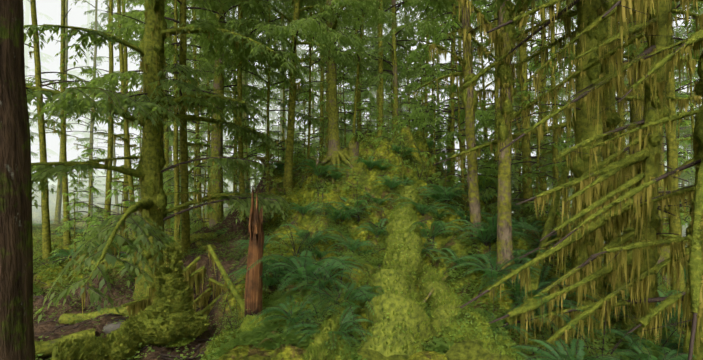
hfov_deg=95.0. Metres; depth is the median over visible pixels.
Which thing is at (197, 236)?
fallen log
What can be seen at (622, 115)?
tree
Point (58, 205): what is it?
tree
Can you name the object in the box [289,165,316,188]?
huckleberry shrub
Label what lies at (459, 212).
sword fern
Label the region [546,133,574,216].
sapling foliage
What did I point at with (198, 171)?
tree
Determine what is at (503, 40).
scaly tree
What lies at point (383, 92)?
hemlock foliage
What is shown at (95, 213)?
seedling tree foliage
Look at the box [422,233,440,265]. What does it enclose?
seedling tree foliage
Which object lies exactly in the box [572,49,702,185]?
forest tree foliage
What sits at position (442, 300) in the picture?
nurse log
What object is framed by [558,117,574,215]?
sapling foliage
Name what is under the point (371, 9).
cedar tree
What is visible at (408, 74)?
tree foliage
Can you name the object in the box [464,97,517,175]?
sapling foliage
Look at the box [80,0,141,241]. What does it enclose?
tree
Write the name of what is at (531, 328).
sword fern
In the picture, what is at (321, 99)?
tree
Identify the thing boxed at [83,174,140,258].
tree
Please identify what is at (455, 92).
tree
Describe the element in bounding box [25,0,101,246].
tree
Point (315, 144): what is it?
tree
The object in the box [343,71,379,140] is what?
tree
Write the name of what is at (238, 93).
tree
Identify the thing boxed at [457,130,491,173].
sapling foliage
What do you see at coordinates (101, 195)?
sapling foliage
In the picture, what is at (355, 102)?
tree
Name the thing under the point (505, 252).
huckleberry shrub
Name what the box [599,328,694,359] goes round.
sword fern
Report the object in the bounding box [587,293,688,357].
huckleberry shrub
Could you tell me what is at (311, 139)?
hemlock foliage
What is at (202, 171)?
hemlock foliage
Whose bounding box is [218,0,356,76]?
tree foliage
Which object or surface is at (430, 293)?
fallen pole
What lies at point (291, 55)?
tree foliage
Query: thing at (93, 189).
tree
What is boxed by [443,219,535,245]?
sword fern
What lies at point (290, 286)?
sword fern
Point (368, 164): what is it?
sword fern
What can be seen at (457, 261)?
sword fern
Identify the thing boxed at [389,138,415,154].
huckleberry shrub
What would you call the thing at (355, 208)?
sword fern
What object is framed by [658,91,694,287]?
tree
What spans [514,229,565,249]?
sword fern
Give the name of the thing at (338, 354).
moss hummock
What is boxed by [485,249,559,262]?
sword fern
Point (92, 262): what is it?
fallen log
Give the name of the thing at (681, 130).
tree
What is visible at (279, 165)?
sword fern
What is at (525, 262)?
sword fern
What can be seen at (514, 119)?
forest tree foliage
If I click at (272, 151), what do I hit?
tree
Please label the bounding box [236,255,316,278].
sword fern
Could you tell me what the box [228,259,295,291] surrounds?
sword fern
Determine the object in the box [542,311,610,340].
sword fern
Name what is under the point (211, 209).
tree
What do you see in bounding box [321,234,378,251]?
sword fern
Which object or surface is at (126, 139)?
tree
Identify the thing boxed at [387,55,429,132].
hemlock foliage
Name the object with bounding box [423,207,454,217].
sword fern
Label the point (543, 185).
tree
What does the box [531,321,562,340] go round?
huckleberry shrub
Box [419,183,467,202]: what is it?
sword fern
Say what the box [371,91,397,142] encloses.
seedling tree foliage
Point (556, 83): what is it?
forest tree foliage
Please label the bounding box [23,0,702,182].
sky
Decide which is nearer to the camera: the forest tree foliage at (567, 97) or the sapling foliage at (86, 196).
the sapling foliage at (86, 196)
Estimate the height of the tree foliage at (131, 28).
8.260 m
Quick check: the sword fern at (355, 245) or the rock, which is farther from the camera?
the sword fern at (355, 245)
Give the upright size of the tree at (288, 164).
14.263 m
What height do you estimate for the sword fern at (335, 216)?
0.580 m
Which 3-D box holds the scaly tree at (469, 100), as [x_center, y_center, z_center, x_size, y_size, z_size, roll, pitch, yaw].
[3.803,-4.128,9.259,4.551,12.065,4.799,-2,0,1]
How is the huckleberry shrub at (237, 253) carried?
on the terrain
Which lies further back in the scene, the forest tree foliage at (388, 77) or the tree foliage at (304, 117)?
the forest tree foliage at (388, 77)
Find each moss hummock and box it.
[158,336,195,347]
[201,328,250,359]
[328,338,359,359]
[435,306,495,342]
[491,330,523,359]
[530,337,571,359]
[602,332,629,351]
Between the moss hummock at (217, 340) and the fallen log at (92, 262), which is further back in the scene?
the fallen log at (92, 262)
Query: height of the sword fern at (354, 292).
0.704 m
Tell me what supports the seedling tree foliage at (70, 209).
on the terrain
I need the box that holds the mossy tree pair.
[600,0,701,300]
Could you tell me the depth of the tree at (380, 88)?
16.15 m
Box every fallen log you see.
[35,328,94,357]
[59,306,141,323]
[76,256,137,271]
[166,232,216,245]
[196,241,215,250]
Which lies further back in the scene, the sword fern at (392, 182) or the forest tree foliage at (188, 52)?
the forest tree foliage at (188, 52)
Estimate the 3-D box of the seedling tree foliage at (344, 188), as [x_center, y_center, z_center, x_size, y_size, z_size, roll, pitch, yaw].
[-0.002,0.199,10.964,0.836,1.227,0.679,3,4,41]
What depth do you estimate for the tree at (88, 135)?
47.81 m
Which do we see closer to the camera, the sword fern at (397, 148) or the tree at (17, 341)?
the tree at (17, 341)
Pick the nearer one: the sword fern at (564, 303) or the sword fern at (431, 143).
the sword fern at (564, 303)
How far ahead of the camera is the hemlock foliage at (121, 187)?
24.19 m
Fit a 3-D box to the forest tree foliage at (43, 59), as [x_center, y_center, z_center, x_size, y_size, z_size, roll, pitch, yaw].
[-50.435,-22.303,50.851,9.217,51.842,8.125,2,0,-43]
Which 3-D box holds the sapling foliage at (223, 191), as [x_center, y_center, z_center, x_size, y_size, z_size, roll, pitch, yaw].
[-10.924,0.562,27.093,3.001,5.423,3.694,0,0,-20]
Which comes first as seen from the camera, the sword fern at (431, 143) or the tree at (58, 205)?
the sword fern at (431, 143)
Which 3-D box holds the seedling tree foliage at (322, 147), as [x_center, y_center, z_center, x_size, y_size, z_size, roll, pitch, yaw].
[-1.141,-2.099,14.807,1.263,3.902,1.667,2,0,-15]
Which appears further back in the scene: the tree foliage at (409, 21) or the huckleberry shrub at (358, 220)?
the tree foliage at (409, 21)
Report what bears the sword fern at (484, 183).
on the terrain
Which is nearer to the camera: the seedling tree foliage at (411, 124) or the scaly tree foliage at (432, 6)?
the scaly tree foliage at (432, 6)
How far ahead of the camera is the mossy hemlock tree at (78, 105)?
8.81 m
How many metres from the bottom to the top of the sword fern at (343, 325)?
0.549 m
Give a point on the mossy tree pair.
(613, 120)
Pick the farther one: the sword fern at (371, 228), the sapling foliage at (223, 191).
the sapling foliage at (223, 191)
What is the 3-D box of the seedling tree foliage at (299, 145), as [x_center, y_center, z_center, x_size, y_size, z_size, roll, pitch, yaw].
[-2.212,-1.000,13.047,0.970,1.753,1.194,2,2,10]
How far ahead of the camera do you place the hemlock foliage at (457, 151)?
25.83 m
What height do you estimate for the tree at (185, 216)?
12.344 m
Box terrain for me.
[32,125,687,359]
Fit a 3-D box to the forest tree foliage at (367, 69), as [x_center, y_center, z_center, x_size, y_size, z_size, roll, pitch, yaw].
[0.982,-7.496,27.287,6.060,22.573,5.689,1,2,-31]
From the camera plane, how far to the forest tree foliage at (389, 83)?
38.44 m
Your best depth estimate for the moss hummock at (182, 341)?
6.07 m
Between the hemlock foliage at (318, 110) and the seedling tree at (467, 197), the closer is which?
the seedling tree at (467, 197)
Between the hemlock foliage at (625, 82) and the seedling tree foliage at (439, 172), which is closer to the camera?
the seedling tree foliage at (439, 172)
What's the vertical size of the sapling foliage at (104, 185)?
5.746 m
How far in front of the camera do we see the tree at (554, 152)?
12.61 m
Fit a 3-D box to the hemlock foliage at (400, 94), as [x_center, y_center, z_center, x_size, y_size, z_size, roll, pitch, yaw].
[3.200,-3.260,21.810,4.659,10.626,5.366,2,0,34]
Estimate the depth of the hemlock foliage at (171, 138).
25.15 m
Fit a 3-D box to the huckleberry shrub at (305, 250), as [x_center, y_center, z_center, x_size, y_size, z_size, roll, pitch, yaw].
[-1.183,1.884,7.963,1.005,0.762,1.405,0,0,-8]
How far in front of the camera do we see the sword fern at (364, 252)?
9.14 m
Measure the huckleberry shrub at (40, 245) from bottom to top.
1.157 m
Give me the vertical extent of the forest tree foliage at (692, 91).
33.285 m
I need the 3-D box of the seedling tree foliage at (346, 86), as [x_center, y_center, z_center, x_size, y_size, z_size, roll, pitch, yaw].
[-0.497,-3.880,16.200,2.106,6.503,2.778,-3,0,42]
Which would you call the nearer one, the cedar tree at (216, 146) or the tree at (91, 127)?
the cedar tree at (216, 146)
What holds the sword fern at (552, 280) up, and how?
on the terrain
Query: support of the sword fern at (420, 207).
on the terrain
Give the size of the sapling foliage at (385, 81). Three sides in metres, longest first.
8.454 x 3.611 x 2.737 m
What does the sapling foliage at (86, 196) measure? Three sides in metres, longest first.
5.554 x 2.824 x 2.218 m
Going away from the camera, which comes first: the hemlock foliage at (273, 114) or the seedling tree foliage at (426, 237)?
the seedling tree foliage at (426, 237)
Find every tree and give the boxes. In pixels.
[0,0,35,359]
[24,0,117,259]
[24,0,308,322]
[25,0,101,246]
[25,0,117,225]
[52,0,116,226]
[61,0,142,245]
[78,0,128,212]
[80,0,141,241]
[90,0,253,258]
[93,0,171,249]
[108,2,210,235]
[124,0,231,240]
[126,0,304,228]
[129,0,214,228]
[187,2,226,202]
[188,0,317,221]
[197,11,232,180]
[226,46,249,192]
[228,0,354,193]
[283,0,396,165]
[297,0,358,158]
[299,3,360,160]
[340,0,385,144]
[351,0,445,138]
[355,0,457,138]
[399,0,515,243]
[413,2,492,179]
[433,0,689,340]
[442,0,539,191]
[451,0,689,349]
[454,155,482,211]
[456,0,677,281]
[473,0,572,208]
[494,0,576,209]
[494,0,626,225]
[496,0,702,359]
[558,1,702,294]
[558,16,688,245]
[559,4,685,285]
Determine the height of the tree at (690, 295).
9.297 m
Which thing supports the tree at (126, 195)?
on the terrain
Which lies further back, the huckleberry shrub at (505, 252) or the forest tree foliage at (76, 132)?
the forest tree foliage at (76, 132)
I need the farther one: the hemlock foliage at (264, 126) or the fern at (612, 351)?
the hemlock foliage at (264, 126)
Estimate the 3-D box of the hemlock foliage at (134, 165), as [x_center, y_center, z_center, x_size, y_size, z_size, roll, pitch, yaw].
[-12.080,-4.358,20.572,3.734,15.634,4.461,-2,-3,16]
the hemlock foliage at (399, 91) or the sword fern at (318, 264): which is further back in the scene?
the hemlock foliage at (399, 91)
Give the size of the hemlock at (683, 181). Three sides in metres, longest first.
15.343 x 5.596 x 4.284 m
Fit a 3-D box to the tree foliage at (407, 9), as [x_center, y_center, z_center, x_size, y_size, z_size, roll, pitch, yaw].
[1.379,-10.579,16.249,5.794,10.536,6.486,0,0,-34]
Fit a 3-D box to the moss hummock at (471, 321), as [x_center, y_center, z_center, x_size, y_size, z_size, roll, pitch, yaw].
[2.137,2.741,6.245,1.134,0.462,1.346,0,0,1]
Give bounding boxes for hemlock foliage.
[29,108,51,192]
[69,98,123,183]
[112,50,142,214]
[119,3,193,191]
[136,41,202,199]
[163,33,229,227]
[164,123,202,200]
[187,17,232,182]
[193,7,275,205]
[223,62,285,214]
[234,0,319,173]
[250,64,275,174]
[259,102,279,173]
[262,90,288,159]
[279,8,339,160]
[286,75,317,151]
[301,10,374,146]
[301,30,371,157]
[305,19,362,156]
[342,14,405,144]
[361,42,375,125]
[369,20,400,130]
[371,18,413,124]
[383,55,417,131]
[385,53,411,117]
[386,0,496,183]
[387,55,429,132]
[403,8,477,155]
[406,16,457,161]
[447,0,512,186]
[455,53,489,181]
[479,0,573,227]
[511,43,562,213]
[512,107,521,197]
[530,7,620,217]
[533,21,571,194]
[570,80,629,146]
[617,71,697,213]
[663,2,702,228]
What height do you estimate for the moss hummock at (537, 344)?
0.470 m
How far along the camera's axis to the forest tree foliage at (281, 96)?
29.47 m
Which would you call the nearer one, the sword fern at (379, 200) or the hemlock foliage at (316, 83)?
the sword fern at (379, 200)
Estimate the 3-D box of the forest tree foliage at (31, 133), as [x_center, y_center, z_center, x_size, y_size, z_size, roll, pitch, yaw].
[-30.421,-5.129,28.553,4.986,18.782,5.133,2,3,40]
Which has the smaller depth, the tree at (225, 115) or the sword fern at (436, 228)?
the sword fern at (436, 228)
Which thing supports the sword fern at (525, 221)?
on the terrain
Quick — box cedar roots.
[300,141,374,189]
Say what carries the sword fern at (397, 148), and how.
on the terrain
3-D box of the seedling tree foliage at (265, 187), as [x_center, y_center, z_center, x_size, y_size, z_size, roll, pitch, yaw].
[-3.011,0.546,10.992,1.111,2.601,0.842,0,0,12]
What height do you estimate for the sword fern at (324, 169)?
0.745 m
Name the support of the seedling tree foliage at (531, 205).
on the terrain
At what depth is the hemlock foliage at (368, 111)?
27.04 m
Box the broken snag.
[237,181,267,336]
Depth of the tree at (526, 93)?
11.82 m
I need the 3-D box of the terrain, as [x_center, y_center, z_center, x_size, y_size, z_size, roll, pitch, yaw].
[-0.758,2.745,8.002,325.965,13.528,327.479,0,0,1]
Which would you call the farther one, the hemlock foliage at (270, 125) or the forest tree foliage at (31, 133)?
the hemlock foliage at (270, 125)
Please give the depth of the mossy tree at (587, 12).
6.82 m
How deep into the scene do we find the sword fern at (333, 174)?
12.24 m
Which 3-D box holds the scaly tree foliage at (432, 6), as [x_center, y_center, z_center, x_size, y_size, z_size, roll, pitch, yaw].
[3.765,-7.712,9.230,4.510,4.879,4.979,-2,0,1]
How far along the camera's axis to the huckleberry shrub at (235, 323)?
6.49 m
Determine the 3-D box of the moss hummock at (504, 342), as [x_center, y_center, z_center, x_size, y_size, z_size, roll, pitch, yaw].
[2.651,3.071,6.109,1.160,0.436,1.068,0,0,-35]
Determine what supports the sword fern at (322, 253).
on the terrain
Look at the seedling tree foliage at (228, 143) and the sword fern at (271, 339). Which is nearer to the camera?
the sword fern at (271, 339)
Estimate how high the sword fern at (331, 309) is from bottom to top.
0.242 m
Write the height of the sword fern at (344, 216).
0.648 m
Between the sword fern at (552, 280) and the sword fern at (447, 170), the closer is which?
the sword fern at (552, 280)
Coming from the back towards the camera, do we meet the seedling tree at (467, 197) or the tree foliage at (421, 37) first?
the tree foliage at (421, 37)
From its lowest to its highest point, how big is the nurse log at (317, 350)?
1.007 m
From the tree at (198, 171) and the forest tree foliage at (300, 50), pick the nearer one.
the tree at (198, 171)
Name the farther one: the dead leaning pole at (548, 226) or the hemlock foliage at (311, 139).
the hemlock foliage at (311, 139)
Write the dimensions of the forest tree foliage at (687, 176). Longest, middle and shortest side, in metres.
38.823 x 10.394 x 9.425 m
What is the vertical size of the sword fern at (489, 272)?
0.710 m
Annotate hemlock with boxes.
[664,21,702,226]
[665,103,701,202]
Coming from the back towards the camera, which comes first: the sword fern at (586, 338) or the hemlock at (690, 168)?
the hemlock at (690, 168)
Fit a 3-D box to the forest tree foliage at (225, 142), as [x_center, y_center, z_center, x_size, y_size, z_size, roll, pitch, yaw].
[-8.979,-18.616,24.273,7.967,44.808,7.022,-1,2,-23]
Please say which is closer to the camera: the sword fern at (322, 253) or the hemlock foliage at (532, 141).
the sword fern at (322, 253)
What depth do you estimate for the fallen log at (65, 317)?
8.07 m
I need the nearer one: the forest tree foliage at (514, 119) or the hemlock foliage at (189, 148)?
the hemlock foliage at (189, 148)
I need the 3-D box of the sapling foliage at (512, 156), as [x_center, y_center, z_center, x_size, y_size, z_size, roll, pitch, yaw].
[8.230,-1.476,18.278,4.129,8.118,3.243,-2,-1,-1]
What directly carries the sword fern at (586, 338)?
on the terrain
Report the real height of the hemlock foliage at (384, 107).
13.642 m
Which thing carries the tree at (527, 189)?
on the terrain
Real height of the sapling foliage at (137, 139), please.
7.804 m
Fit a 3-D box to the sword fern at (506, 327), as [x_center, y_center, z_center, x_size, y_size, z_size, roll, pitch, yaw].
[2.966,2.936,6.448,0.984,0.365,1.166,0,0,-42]
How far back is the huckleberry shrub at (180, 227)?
11.81 m
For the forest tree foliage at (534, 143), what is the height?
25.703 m
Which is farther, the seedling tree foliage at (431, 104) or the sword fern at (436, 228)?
the seedling tree foliage at (431, 104)
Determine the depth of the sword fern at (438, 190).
10.76 m
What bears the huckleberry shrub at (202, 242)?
on the terrain
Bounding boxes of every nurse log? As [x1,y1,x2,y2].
[303,279,362,359]
[353,185,439,359]
[416,263,515,359]
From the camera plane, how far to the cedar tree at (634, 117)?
13.73 m
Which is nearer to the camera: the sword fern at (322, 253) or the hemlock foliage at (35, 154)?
the sword fern at (322, 253)
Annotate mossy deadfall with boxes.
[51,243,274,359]
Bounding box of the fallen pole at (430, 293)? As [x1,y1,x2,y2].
[423,275,447,301]
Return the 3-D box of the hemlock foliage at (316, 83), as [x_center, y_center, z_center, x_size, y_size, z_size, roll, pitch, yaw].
[-3.353,-7.631,27.431,6.465,22.660,5.413,-2,1,-34]
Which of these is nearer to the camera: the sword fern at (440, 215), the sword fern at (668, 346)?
the sword fern at (668, 346)
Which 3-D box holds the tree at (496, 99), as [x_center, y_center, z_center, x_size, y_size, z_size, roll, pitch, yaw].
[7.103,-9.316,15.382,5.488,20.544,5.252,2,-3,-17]
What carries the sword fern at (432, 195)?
on the terrain
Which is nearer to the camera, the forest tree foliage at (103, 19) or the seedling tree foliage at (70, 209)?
the seedling tree foliage at (70, 209)
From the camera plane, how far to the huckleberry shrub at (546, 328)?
6.29 m
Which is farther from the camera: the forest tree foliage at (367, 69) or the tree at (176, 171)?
the forest tree foliage at (367, 69)
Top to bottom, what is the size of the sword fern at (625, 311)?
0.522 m
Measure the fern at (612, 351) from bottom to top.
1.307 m
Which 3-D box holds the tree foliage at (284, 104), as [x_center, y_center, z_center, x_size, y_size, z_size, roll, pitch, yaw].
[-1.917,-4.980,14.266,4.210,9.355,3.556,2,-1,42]
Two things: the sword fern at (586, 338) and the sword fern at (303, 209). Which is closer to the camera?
the sword fern at (586, 338)
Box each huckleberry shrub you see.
[33,230,62,257]
[166,216,202,238]
[190,230,209,249]
[199,300,266,337]
[228,245,244,260]
[267,211,337,256]
[286,239,320,261]
[286,292,358,324]
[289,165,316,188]
[292,276,356,308]
[306,166,335,190]
[347,188,380,222]
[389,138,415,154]
[408,151,439,179]
[486,241,526,261]
[531,304,579,339]
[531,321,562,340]
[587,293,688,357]
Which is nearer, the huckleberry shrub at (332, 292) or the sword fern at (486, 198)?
the huckleberry shrub at (332, 292)
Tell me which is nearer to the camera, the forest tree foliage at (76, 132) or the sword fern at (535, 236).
the sword fern at (535, 236)
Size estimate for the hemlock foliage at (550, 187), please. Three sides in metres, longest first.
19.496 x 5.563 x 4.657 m
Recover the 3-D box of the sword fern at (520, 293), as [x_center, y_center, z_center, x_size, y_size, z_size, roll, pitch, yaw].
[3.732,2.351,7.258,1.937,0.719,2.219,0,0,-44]
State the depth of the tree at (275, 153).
18.55 m
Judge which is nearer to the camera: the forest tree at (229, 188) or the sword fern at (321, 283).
the sword fern at (321, 283)
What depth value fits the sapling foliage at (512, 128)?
16.44 m
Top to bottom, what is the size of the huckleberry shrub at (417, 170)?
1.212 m
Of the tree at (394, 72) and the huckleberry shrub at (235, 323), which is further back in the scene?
the tree at (394, 72)
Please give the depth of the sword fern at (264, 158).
13.86 m
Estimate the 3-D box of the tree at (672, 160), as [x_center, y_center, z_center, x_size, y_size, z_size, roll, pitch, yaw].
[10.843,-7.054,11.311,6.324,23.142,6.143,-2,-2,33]
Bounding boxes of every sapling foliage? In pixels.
[35,149,57,181]
[52,156,99,211]
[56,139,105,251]
[73,158,112,208]
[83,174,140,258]
[96,172,121,199]
[112,122,180,240]
[163,145,205,232]
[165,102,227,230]
[205,175,230,210]
[229,89,265,192]
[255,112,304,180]
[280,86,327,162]
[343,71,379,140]
[373,45,408,135]
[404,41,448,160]
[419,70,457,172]
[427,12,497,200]
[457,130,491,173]
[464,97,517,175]
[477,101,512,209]
[479,92,522,191]
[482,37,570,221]
[511,77,543,212]
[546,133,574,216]
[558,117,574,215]
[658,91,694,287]
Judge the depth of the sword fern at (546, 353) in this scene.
5.71 m
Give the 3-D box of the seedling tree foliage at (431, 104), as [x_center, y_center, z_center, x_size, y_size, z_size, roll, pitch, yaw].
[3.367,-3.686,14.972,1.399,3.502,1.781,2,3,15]
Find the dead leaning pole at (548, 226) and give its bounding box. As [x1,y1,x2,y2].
[519,162,569,325]
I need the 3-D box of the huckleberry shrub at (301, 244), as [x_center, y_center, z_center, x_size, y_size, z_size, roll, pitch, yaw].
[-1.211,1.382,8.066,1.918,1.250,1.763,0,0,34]
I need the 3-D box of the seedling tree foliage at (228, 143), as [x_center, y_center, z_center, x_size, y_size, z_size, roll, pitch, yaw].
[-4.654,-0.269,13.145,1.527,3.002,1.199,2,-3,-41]
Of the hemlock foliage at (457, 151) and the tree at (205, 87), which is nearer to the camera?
the tree at (205, 87)
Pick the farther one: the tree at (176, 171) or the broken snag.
the tree at (176, 171)
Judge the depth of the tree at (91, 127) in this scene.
23.32 m
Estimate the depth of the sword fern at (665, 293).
8.40 m
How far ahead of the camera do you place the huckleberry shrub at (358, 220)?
10.45 m
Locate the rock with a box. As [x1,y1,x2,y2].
[103,319,125,333]
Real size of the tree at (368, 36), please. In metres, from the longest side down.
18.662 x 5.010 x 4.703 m
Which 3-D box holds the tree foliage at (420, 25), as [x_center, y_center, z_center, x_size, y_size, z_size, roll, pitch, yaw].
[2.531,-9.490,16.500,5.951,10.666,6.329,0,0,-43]
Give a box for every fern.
[43,244,91,262]
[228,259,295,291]
[231,233,289,250]
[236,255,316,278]
[244,250,362,290]
[249,293,324,335]
[251,154,284,166]
[258,331,302,356]
[270,158,295,169]
[275,224,343,247]
[281,256,365,294]
[281,271,379,320]
[282,305,373,348]
[283,281,314,294]
[286,202,321,215]
[293,159,348,177]
[296,241,354,259]
[298,302,340,318]
[311,205,359,221]
[312,203,369,222]
[315,168,350,179]
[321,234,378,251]
[327,197,382,215]
[335,284,383,302]
[348,156,390,169]
[355,218,387,237]
[356,192,400,204]
[357,249,377,256]
[366,160,397,170]
[372,176,413,189]
[386,239,447,256]
[387,145,411,153]
[390,197,459,215]
[392,147,418,157]
[398,178,414,185]
[410,221,466,241]
[417,187,467,202]
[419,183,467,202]
[422,185,464,202]
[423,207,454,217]
[428,136,446,148]
[429,203,495,223]
[432,248,485,266]
[436,165,457,175]
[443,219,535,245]
[450,249,547,283]
[462,213,538,238]
[464,262,572,307]
[467,178,496,189]
[479,188,513,203]
[484,310,535,338]
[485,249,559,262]
[490,201,520,210]
[494,254,549,277]
[501,320,547,334]
[504,289,599,331]
[511,336,620,359]
[512,217,556,236]
[514,226,563,244]
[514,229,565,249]
[516,350,544,359]
[517,266,565,288]
[533,307,592,345]
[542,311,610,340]
[550,296,684,359]
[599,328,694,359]
[606,305,676,322]
[606,329,687,359]
[625,289,685,326]
[626,290,680,298]
[654,321,683,347]
[656,288,688,326]
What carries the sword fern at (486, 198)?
on the terrain
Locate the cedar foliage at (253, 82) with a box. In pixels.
[186,3,274,218]
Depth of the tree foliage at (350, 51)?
13.36 m
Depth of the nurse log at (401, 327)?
6.12 m
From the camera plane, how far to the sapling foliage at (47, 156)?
42.14 m
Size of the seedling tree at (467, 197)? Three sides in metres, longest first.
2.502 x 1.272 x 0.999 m
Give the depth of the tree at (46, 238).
12.50 m
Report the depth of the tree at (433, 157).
12.51 m
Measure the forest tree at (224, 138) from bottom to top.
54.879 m
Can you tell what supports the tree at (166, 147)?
on the terrain
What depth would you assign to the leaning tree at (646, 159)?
6.34 m
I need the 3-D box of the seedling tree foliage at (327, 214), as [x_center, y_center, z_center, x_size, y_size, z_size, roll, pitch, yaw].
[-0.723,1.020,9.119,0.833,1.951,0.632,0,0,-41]
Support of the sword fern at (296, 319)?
on the terrain
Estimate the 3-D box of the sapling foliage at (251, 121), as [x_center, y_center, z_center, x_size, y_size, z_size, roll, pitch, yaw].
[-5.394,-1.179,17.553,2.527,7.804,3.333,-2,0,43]
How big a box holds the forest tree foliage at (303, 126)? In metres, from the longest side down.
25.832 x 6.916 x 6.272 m
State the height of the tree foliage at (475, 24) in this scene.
20.155 m
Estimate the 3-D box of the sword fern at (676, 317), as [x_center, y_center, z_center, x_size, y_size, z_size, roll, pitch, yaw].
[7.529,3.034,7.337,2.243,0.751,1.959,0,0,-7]
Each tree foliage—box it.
[23,0,59,159]
[25,66,44,140]
[50,170,93,265]
[55,0,108,179]
[81,0,260,131]
[85,209,118,269]
[98,0,199,223]
[165,1,246,223]
[186,0,324,77]
[187,8,279,192]
[216,0,322,193]
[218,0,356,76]
[221,140,248,206]
[249,2,319,160]
[251,35,297,158]
[259,159,281,228]
[269,9,365,157]
[276,0,360,157]
[283,134,306,173]
[299,52,317,149]
[312,183,337,247]
[313,94,327,157]
[316,0,449,90]
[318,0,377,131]
[319,43,359,156]
[334,0,457,90]
[336,2,391,68]
[337,4,390,124]
[342,9,410,129]
[342,168,362,201]
[346,92,381,144]
[348,15,411,128]
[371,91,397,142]
[383,3,437,136]
[390,87,426,130]
[392,119,411,181]
[396,6,462,157]
[409,12,479,159]
[411,0,455,24]
[411,67,437,133]
[416,2,494,179]
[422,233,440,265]
[428,136,465,189]
[477,0,573,215]
[487,3,536,191]
[523,163,560,232]
[527,15,574,149]
[548,28,575,202]
[569,1,702,194]
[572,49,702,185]
[677,4,702,185]
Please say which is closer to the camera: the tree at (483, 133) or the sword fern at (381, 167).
the sword fern at (381, 167)
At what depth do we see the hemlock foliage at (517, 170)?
20.79 m
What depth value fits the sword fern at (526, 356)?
5.89 m
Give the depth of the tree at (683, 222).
13.95 m
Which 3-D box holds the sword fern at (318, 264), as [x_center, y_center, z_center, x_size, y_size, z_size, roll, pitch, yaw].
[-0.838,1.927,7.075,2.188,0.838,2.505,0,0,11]
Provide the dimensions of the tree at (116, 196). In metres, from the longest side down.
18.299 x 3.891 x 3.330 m
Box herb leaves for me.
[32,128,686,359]
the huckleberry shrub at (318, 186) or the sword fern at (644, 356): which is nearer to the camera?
the sword fern at (644, 356)
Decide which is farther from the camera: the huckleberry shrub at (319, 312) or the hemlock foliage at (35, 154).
the hemlock foliage at (35, 154)
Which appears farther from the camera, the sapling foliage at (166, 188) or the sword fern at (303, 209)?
the sapling foliage at (166, 188)
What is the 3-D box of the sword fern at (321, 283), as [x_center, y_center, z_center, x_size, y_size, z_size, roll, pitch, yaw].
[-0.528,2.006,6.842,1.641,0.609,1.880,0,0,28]
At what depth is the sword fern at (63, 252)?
12.84 m
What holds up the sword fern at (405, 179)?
on the terrain
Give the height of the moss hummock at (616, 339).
0.428 m
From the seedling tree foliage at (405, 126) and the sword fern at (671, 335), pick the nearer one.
the sword fern at (671, 335)
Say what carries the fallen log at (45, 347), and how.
on the terrain
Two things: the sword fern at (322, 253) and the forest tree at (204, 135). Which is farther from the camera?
the forest tree at (204, 135)
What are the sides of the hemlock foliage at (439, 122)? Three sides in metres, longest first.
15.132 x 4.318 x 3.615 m
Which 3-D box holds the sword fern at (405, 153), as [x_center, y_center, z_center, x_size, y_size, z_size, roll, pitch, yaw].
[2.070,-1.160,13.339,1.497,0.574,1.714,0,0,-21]
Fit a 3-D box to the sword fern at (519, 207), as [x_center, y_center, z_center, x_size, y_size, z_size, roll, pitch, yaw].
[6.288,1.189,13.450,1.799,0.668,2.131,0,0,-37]
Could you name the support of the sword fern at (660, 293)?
on the terrain
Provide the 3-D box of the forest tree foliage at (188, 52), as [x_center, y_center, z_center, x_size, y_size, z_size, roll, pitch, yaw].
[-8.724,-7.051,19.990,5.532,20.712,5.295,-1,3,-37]
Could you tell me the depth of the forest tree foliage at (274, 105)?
45.12 m
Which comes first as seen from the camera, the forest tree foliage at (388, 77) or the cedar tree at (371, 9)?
the cedar tree at (371, 9)

